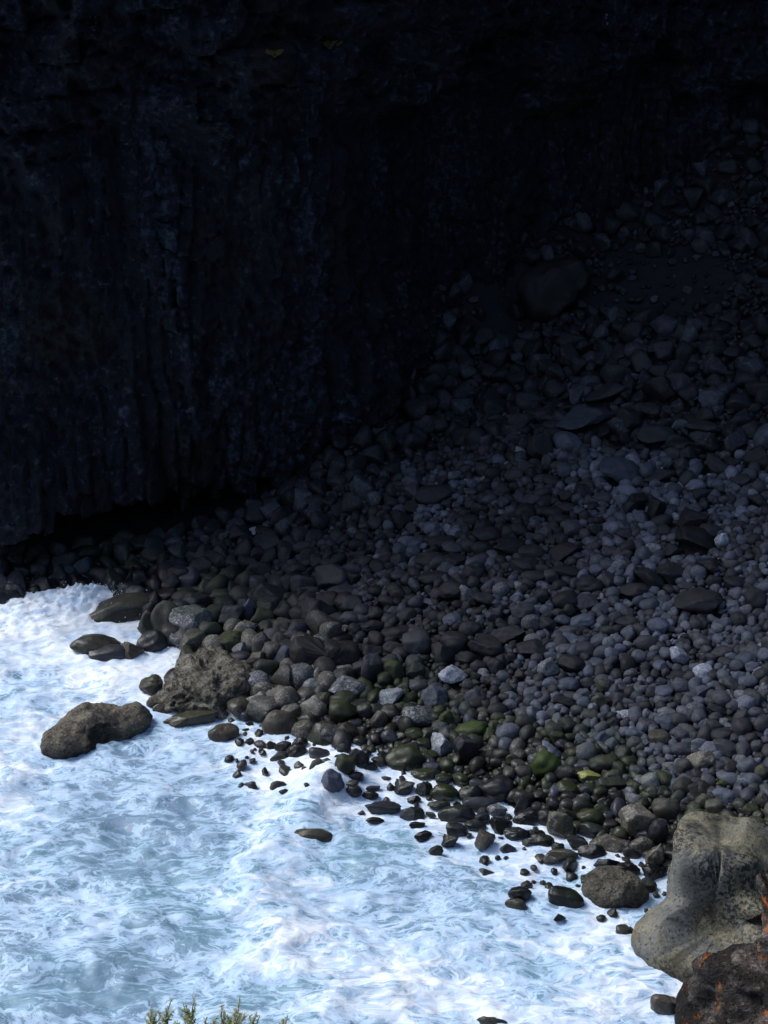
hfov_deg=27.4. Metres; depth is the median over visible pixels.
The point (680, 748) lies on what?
cobble
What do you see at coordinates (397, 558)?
cobble
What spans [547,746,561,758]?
cobble
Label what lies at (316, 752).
cobble
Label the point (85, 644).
boulder
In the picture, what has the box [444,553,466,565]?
cobble
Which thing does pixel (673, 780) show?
cobble
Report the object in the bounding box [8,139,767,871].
beach
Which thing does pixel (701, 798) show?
cobble
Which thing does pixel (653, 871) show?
surf rock
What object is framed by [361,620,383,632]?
cobble
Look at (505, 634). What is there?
boulder
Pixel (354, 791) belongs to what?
surf rock
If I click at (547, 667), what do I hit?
cobble
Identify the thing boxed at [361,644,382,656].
cobble
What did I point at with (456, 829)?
surf rock
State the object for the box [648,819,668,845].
cobble
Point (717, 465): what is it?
scree block
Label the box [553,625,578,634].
cobble
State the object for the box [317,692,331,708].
cobble
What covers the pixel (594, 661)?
cobble
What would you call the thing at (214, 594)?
cobble
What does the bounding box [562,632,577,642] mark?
cobble
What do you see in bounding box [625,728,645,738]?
cobble
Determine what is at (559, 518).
cobble
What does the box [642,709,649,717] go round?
cobble
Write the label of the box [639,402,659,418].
scree block
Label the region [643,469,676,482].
scree block
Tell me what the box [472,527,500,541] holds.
boulder
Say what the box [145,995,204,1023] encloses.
shrub
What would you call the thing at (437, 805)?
surf rock
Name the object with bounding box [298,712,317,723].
cobble
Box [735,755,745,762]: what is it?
cobble
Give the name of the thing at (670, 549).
scree block
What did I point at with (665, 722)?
cobble
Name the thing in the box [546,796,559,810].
cobble
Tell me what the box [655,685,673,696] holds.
cobble
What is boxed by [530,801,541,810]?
surf rock
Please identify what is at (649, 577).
boulder
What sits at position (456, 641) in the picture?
boulder
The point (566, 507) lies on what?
cobble
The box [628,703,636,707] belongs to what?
cobble
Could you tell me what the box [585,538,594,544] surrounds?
cobble
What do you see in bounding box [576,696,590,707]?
cobble
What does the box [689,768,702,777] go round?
cobble
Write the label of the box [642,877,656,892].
surf rock
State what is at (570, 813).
surf rock
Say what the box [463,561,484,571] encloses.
cobble
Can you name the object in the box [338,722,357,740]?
cobble
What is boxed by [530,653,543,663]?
cobble
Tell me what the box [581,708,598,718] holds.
cobble
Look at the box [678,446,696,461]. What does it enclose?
scree block
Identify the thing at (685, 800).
cobble
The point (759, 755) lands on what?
cobble
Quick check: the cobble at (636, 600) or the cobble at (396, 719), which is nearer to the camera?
the cobble at (396, 719)
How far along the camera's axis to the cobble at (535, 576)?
43.29 m
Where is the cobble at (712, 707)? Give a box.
[707,702,726,715]
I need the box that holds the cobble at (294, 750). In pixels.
[286,743,307,757]
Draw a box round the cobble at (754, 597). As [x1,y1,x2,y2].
[744,587,767,609]
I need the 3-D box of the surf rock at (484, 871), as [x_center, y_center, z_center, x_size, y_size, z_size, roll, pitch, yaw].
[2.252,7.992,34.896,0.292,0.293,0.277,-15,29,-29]
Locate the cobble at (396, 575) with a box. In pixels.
[391,570,406,581]
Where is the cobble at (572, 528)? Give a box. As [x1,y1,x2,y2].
[560,519,582,536]
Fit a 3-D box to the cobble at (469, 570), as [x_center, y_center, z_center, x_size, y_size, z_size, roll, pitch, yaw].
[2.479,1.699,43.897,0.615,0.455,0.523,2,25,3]
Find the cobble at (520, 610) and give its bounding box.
[511,601,534,618]
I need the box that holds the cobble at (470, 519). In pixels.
[462,514,479,526]
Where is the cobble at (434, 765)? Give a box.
[422,762,440,770]
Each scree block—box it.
[390,509,412,529]
[404,500,418,513]
[437,475,449,483]
[493,483,509,497]
[497,535,525,554]
[516,461,534,473]
[527,432,552,460]
[548,542,578,560]
[555,406,614,429]
[556,402,566,408]
[558,489,571,502]
[574,482,595,496]
[576,478,593,491]
[585,380,625,401]
[588,524,601,535]
[599,455,638,482]
[600,445,620,453]
[616,528,633,538]
[622,501,637,513]
[628,492,648,509]
[636,424,674,442]
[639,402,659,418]
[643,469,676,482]
[644,376,675,401]
[646,497,666,520]
[657,523,670,535]
[661,405,676,415]
[661,543,683,555]
[676,526,715,550]
[677,507,708,527]
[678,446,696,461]
[684,419,721,432]
[688,488,711,502]
[697,389,725,407]
[700,522,720,537]
[706,452,727,474]
[724,456,740,465]
[729,473,750,487]
[743,445,767,470]
[747,494,767,506]
[755,388,767,406]
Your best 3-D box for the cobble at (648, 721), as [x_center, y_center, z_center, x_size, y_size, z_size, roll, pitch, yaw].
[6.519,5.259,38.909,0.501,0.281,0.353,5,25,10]
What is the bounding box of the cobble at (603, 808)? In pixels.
[594,803,610,812]
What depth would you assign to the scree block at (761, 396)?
46.96 m
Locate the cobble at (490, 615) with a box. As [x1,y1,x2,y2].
[484,610,499,621]
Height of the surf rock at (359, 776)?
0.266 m
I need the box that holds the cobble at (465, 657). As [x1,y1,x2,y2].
[456,651,475,664]
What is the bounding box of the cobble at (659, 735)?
[648,729,671,744]
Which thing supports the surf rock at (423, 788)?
on the sea
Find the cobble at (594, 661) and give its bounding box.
[587,657,603,667]
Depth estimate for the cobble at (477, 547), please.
44.56 m
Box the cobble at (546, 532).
[539,527,551,537]
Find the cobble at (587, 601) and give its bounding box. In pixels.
[576,593,598,609]
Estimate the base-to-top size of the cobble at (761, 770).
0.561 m
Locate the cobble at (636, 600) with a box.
[632,595,644,607]
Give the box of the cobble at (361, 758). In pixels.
[349,749,369,767]
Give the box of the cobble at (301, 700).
[297,696,309,705]
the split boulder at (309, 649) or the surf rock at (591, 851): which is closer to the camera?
the surf rock at (591, 851)
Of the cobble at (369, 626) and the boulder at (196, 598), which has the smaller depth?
the cobble at (369, 626)
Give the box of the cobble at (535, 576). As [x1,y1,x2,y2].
[521,570,544,582]
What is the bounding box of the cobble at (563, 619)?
[554,614,569,624]
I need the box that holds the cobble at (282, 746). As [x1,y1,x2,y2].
[274,741,291,750]
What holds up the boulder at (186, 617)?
on the beach
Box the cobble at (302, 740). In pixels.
[292,737,307,746]
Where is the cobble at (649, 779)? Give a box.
[641,772,660,786]
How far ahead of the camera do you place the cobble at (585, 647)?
41.00 m
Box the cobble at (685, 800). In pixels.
[680,797,690,804]
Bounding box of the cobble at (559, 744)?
[554,738,568,750]
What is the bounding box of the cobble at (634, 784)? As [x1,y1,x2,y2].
[626,779,640,793]
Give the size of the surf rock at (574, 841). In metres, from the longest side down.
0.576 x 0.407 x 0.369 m
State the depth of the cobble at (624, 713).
39.27 m
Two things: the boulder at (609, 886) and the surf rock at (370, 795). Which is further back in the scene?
the surf rock at (370, 795)
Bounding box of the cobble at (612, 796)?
[607,790,624,803]
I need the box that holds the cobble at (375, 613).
[366,606,383,619]
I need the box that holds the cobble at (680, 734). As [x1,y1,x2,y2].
[674,728,689,741]
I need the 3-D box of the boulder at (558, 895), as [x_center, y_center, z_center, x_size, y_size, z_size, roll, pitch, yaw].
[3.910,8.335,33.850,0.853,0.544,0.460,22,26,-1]
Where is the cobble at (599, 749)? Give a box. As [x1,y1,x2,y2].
[594,743,602,754]
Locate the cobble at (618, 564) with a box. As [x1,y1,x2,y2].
[611,559,625,569]
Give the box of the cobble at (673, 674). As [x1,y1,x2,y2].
[665,670,685,679]
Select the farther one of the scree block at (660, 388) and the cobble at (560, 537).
the scree block at (660, 388)
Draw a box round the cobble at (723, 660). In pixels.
[717,656,732,665]
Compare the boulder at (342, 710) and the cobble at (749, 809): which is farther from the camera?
the boulder at (342, 710)
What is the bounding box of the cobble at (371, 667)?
[361,652,382,682]
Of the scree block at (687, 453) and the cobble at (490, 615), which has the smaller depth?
the cobble at (490, 615)
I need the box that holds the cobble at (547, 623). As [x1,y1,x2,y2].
[538,616,556,629]
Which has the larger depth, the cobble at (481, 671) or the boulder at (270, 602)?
the boulder at (270, 602)
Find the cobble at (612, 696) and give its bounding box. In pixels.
[608,692,621,702]
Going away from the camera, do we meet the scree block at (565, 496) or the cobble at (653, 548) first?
the cobble at (653, 548)
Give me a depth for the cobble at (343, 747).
38.77 m
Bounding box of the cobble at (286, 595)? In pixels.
[283,592,291,599]
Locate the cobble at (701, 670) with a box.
[692,663,712,678]
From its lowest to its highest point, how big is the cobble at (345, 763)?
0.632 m
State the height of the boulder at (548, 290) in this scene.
2.125 m
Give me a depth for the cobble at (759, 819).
35.81 m
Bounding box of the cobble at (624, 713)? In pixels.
[616,709,628,719]
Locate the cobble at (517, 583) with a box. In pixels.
[514,581,520,588]
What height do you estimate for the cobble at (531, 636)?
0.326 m
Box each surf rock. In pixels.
[40,701,152,758]
[120,641,144,659]
[137,610,152,633]
[139,674,162,695]
[152,703,171,713]
[220,630,241,652]
[232,642,249,652]
[243,598,253,620]
[247,651,264,664]
[321,768,344,792]
[346,785,361,797]
[348,772,363,781]
[362,791,378,799]
[366,785,379,791]
[366,817,383,823]
[393,778,414,795]
[399,806,424,820]
[407,795,420,803]
[409,821,424,828]
[410,768,440,779]
[414,830,431,841]
[415,781,432,796]
[426,812,435,817]
[427,800,450,809]
[429,845,443,855]
[430,784,457,801]
[435,773,452,783]
[441,834,458,847]
[446,822,468,836]
[457,786,481,800]
[464,819,486,831]
[474,812,489,823]
[474,829,495,850]
[476,1016,506,1023]
[479,868,493,875]
[487,803,507,816]
[489,817,512,834]
[500,843,515,852]
[503,827,528,840]
[505,898,526,909]
[508,886,531,900]
[512,807,537,825]
[514,794,530,815]
[527,829,544,837]
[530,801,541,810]
[530,832,554,846]
[537,809,554,825]
[546,811,573,838]
[551,842,564,848]
[554,914,565,921]
[556,807,578,820]
[567,833,587,849]
[577,844,606,858]
[593,859,619,866]
[615,861,639,874]
[641,862,666,879]
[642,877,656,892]
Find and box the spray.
[58,581,180,663]
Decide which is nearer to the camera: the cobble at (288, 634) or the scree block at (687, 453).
the cobble at (288, 634)
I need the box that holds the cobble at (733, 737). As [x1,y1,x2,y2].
[728,733,738,743]
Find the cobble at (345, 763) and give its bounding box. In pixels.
[334,753,355,774]
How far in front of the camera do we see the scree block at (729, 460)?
45.77 m
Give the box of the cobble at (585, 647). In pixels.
[575,641,594,657]
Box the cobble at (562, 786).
[555,780,578,794]
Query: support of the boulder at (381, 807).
in the sea
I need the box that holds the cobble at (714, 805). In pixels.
[705,798,724,812]
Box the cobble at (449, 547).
[441,541,462,553]
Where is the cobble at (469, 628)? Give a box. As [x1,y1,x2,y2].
[458,621,481,636]
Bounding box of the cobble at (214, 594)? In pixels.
[209,588,228,601]
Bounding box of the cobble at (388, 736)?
[380,729,397,743]
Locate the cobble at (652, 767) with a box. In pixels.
[648,763,661,771]
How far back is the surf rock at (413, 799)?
37.28 m
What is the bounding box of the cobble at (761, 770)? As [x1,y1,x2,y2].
[754,764,767,780]
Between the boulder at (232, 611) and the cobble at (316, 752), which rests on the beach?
the boulder at (232, 611)
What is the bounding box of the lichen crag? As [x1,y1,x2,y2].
[674,865,767,1023]
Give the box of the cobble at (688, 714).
[685,710,693,722]
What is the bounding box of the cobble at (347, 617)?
[339,611,358,624]
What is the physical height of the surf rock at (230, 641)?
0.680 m
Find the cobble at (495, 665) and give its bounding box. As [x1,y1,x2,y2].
[486,658,503,674]
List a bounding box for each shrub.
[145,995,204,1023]
[203,995,249,1023]
[247,1011,293,1023]
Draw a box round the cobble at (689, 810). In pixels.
[683,808,705,815]
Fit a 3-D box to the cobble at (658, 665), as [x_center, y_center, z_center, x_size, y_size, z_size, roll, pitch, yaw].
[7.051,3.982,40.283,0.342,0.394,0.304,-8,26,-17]
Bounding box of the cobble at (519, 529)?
[510,522,527,536]
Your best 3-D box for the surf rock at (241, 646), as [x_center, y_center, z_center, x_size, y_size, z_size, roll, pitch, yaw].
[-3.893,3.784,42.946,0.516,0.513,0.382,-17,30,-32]
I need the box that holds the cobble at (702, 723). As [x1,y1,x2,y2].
[698,718,706,727]
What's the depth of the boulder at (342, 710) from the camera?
39.92 m
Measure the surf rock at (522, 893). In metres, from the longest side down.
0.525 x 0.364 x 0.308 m
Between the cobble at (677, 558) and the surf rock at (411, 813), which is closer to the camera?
the surf rock at (411, 813)
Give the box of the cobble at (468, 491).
[464,488,476,494]
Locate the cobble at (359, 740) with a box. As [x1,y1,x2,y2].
[352,735,366,745]
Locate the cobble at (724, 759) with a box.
[719,756,731,763]
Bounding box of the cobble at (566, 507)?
[556,502,574,513]
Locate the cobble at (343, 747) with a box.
[336,743,350,752]
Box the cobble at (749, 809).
[742,803,758,815]
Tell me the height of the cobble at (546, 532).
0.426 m
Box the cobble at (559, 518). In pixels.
[552,514,569,524]
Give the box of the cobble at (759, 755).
[754,752,765,761]
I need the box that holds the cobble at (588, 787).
[578,782,595,795]
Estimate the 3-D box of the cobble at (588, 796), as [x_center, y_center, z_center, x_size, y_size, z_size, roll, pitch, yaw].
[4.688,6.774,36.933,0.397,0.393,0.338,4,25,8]
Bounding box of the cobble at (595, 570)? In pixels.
[589,564,603,577]
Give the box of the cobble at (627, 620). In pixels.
[615,613,639,626]
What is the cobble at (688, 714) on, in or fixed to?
on the beach
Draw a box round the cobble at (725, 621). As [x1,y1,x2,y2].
[718,617,732,627]
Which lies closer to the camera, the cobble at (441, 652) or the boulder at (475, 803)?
the boulder at (475, 803)
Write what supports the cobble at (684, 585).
on the beach
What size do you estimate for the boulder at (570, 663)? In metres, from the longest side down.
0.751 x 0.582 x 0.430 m
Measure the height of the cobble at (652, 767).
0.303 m
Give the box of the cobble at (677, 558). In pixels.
[670,555,682,562]
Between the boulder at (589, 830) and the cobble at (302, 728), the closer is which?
the boulder at (589, 830)
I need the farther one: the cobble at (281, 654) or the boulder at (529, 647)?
the cobble at (281, 654)
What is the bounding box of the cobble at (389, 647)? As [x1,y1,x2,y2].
[383,641,402,653]
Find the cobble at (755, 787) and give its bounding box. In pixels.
[748,783,759,794]
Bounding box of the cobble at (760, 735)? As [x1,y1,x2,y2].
[751,731,763,738]
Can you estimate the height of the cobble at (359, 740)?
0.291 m
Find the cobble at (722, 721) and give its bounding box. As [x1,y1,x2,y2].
[719,718,728,726]
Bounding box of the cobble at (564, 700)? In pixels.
[553,694,576,706]
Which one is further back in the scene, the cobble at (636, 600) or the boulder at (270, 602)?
the boulder at (270, 602)
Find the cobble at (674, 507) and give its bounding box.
[666,504,677,512]
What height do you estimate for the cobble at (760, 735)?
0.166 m
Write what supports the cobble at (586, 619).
on the beach
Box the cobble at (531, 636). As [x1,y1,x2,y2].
[524,633,541,640]
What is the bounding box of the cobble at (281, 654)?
[272,645,289,664]
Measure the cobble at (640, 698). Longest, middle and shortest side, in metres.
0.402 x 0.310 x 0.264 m
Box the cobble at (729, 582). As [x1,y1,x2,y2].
[722,576,744,589]
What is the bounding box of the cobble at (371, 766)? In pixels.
[364,763,377,770]
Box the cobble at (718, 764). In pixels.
[710,760,725,768]
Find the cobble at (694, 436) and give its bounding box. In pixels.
[689,431,702,441]
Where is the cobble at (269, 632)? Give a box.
[262,628,279,639]
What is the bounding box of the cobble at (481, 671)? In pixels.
[477,668,488,677]
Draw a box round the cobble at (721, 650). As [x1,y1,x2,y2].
[710,645,733,657]
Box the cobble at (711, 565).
[697,558,719,572]
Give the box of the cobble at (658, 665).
[653,660,666,672]
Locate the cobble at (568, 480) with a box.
[564,477,579,484]
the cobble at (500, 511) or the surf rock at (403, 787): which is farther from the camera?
the cobble at (500, 511)
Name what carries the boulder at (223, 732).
in the sea
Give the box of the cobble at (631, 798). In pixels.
[624,793,641,803]
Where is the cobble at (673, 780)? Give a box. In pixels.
[669,778,677,791]
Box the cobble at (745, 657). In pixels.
[734,652,756,665]
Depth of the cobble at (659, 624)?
41.02 m
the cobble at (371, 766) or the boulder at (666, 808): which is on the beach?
the boulder at (666, 808)
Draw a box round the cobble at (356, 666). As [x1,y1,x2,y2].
[352,660,361,678]
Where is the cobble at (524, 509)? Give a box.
[514,503,534,518]
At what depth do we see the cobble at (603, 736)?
38.57 m
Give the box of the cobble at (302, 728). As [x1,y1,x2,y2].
[291,720,313,737]
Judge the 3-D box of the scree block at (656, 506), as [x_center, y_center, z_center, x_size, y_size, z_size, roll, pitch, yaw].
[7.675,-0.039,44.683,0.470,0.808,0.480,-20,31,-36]
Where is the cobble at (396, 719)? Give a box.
[391,716,402,726]
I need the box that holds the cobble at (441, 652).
[431,642,456,663]
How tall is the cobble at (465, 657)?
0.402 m
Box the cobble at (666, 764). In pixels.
[662,762,674,767]
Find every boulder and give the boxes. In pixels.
[70,634,120,653]
[88,644,124,660]
[89,592,149,622]
[136,629,167,651]
[150,600,177,630]
[163,710,218,727]
[169,604,212,630]
[177,585,197,589]
[182,592,212,606]
[208,723,239,741]
[218,604,245,623]
[247,670,270,693]
[257,595,281,610]
[261,710,297,734]
[289,635,360,665]
[294,828,332,841]
[298,596,338,619]
[326,585,356,593]
[328,675,365,694]
[328,698,356,723]
[335,594,361,611]
[364,800,401,814]
[378,687,403,704]
[382,625,409,640]
[384,744,424,770]
[402,630,431,654]
[402,705,434,727]
[414,484,452,505]
[414,551,442,566]
[417,570,449,585]
[420,686,447,707]
[427,535,455,550]
[431,732,452,756]
[437,804,475,822]
[438,579,466,598]
[438,665,467,684]
[440,631,468,653]
[454,720,486,735]
[462,797,496,810]
[468,633,503,657]
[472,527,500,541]
[479,775,513,801]
[490,625,525,643]
[515,256,592,323]
[516,638,547,655]
[530,749,561,777]
[548,848,578,860]
[548,885,584,908]
[551,564,578,577]
[557,654,584,672]
[576,574,604,592]
[576,808,604,824]
[578,822,609,837]
[581,865,648,908]
[588,753,619,773]
[589,834,625,851]
[595,776,626,789]
[618,582,650,596]
[618,803,656,836]
[631,811,767,982]
[633,567,664,589]
[650,994,675,1014]
[651,797,680,821]
[656,562,684,585]
[674,587,722,613]
[686,750,717,768]
[713,738,736,757]
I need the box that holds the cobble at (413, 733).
[404,727,422,739]
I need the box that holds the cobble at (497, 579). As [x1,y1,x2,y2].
[489,576,508,585]
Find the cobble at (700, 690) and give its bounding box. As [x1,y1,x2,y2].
[689,685,714,697]
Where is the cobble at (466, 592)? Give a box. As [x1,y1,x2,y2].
[459,584,472,601]
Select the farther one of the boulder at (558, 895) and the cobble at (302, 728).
the cobble at (302, 728)
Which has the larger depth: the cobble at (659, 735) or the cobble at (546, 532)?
the cobble at (546, 532)
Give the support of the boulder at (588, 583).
on the beach
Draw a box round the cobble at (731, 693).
[726,689,734,698]
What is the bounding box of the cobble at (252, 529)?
[249,526,255,535]
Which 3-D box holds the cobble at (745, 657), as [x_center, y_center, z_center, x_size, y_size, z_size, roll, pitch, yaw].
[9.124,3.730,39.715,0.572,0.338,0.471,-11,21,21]
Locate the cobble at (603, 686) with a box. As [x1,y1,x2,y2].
[595,679,612,693]
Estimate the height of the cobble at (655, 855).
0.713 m
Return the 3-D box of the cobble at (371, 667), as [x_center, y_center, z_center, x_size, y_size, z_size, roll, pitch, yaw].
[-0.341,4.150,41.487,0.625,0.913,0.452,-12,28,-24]
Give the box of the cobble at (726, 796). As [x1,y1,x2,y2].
[712,787,738,804]
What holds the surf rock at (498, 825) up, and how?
on the sea
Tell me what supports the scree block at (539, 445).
on the beach
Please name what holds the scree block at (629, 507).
on the beach
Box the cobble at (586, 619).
[570,613,594,627]
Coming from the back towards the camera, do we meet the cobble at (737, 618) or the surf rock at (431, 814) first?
the cobble at (737, 618)
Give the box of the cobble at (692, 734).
[689,731,697,738]
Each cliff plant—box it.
[266,49,283,57]
[319,40,342,48]
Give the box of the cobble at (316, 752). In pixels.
[309,747,329,758]
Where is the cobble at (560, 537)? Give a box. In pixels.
[553,532,568,543]
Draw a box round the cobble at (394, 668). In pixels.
[382,659,403,682]
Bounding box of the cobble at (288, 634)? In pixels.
[283,630,301,638]
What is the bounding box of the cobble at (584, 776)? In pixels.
[577,770,601,783]
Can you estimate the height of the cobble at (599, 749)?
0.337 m
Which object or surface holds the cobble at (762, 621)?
on the beach
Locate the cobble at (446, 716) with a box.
[438,710,453,723]
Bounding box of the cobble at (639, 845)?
[629,836,654,855]
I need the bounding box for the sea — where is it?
[0,582,682,1023]
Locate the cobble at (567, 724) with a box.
[557,717,577,733]
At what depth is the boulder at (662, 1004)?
30.87 m
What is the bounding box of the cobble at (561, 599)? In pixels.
[552,590,577,608]
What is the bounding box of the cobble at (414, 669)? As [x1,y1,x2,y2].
[405,661,424,678]
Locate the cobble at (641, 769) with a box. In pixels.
[629,765,647,774]
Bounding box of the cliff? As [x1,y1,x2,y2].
[0,0,767,548]
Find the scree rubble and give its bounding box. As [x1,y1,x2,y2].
[0,116,767,619]
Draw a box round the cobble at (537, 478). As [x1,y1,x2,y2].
[533,474,544,481]
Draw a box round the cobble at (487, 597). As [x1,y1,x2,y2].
[470,591,494,604]
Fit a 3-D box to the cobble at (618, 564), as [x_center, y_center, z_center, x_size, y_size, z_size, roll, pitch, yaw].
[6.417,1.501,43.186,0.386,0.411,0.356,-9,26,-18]
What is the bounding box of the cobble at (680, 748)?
[671,742,690,755]
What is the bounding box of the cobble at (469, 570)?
[462,564,483,578]
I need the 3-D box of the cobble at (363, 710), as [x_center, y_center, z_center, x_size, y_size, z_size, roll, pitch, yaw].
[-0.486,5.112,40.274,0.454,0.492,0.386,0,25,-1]
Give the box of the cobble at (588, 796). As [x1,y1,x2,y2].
[576,793,591,803]
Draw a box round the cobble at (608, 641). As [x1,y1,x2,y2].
[602,636,615,647]
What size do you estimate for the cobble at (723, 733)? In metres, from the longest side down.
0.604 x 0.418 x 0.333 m
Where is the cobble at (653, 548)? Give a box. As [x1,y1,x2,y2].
[645,543,661,553]
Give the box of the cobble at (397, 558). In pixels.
[390,552,407,565]
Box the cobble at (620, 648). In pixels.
[613,643,626,652]
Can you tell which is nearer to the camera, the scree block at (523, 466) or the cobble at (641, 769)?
the cobble at (641, 769)
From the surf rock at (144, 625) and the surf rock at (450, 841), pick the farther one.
the surf rock at (144, 625)
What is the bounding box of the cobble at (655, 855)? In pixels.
[645,843,664,865]
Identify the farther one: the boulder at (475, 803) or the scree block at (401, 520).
the scree block at (401, 520)
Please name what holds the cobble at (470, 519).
on the beach
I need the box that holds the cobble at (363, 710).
[356,702,372,719]
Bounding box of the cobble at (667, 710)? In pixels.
[657,706,676,714]
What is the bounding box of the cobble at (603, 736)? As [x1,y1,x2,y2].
[594,730,609,741]
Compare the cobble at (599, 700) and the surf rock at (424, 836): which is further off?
the cobble at (599, 700)
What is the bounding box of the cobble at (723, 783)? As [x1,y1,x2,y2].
[715,780,728,787]
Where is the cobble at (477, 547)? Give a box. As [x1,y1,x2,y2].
[471,541,494,554]
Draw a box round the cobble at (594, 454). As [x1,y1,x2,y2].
[590,451,599,458]
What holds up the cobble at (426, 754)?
on the beach
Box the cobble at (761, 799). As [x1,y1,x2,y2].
[755,792,767,808]
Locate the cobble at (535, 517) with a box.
[529,516,541,522]
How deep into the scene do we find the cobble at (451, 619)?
42.35 m
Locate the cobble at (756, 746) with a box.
[750,740,763,752]
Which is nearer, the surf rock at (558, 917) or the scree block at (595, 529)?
the surf rock at (558, 917)
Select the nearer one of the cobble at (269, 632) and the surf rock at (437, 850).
the surf rock at (437, 850)
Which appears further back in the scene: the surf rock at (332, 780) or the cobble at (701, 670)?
the cobble at (701, 670)
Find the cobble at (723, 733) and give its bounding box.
[710,727,731,739]
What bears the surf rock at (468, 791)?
on the sea
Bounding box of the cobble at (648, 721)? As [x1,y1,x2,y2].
[638,718,656,727]
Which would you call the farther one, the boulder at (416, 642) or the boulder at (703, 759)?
the boulder at (416, 642)
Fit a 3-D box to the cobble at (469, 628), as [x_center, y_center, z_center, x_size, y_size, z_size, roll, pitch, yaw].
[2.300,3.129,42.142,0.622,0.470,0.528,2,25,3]
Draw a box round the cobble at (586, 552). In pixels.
[582,548,592,557]
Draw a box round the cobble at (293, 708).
[280,702,299,716]
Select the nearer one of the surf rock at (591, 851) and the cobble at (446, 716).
the surf rock at (591, 851)
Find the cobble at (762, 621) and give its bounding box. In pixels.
[758,618,766,631]
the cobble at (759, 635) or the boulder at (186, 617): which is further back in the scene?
the boulder at (186, 617)
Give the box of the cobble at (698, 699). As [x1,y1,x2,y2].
[692,696,705,705]
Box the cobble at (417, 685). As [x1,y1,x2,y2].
[409,679,427,692]
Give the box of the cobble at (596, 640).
[590,633,606,647]
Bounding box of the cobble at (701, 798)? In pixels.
[694,793,711,808]
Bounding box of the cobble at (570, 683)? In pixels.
[559,677,579,690]
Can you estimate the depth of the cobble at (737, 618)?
40.73 m
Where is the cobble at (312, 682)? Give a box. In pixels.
[301,678,318,686]
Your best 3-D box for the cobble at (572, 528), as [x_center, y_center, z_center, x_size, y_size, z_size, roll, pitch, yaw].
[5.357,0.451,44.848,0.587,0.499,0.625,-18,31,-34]
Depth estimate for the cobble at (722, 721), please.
38.26 m
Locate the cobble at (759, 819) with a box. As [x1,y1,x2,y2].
[749,816,765,821]
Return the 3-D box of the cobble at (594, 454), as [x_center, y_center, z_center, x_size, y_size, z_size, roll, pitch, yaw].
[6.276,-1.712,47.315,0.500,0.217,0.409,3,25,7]
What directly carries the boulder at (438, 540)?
on the beach
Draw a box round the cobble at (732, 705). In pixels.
[725,700,738,711]
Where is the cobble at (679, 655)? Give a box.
[670,646,689,664]
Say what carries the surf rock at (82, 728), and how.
on the sea
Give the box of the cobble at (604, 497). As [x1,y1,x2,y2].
[594,492,612,503]
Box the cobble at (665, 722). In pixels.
[657,714,675,730]
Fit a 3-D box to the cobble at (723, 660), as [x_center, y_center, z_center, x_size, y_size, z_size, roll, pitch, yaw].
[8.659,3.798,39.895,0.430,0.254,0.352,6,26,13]
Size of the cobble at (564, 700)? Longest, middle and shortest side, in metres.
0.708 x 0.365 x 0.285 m
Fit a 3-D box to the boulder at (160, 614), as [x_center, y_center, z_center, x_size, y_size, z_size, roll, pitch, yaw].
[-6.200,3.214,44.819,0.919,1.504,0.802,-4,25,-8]
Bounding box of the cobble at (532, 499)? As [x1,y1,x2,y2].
[519,494,539,504]
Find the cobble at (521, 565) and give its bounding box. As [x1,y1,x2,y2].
[510,557,537,574]
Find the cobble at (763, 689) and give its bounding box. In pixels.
[759,682,767,701]
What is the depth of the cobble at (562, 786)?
37.17 m
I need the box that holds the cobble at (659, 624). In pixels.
[647,617,668,633]
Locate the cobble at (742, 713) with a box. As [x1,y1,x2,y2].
[733,709,748,718]
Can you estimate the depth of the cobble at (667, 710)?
38.99 m
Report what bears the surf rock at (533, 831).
on the sea
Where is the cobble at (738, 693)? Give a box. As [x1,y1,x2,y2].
[734,689,743,698]
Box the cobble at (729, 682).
[721,675,738,690]
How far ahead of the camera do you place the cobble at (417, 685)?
40.84 m
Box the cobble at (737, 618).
[730,611,746,626]
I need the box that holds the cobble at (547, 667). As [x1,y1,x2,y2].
[537,657,559,676]
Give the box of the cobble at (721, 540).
[714,533,729,548]
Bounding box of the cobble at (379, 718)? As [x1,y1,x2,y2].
[370,710,387,728]
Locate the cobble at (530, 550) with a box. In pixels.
[518,544,545,557]
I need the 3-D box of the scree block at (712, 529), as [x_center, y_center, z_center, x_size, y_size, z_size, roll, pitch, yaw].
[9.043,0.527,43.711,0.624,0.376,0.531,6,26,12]
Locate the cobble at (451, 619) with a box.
[442,612,461,626]
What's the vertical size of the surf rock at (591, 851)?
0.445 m
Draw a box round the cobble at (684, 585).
[677,582,696,589]
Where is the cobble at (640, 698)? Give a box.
[636,696,648,702]
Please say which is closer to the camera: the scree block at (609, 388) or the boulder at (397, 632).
the boulder at (397, 632)
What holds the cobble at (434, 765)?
on the beach
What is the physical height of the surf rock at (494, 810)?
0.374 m
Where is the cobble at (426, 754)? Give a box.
[422,750,438,759]
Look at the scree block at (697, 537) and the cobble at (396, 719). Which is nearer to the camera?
the cobble at (396, 719)
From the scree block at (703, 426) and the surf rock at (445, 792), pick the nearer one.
the surf rock at (445, 792)
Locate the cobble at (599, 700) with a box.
[591,693,609,709]
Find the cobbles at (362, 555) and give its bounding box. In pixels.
[0,423,767,933]
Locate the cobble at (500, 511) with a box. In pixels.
[498,509,503,515]
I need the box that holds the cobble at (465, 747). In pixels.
[453,734,478,764]
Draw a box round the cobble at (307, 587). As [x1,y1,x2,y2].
[296,586,319,591]
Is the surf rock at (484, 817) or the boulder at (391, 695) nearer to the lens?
the surf rock at (484, 817)
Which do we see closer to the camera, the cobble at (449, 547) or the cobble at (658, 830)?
the cobble at (658, 830)
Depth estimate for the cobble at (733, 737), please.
37.79 m
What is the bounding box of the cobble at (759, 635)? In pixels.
[754,632,766,642]
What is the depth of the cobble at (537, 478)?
46.63 m

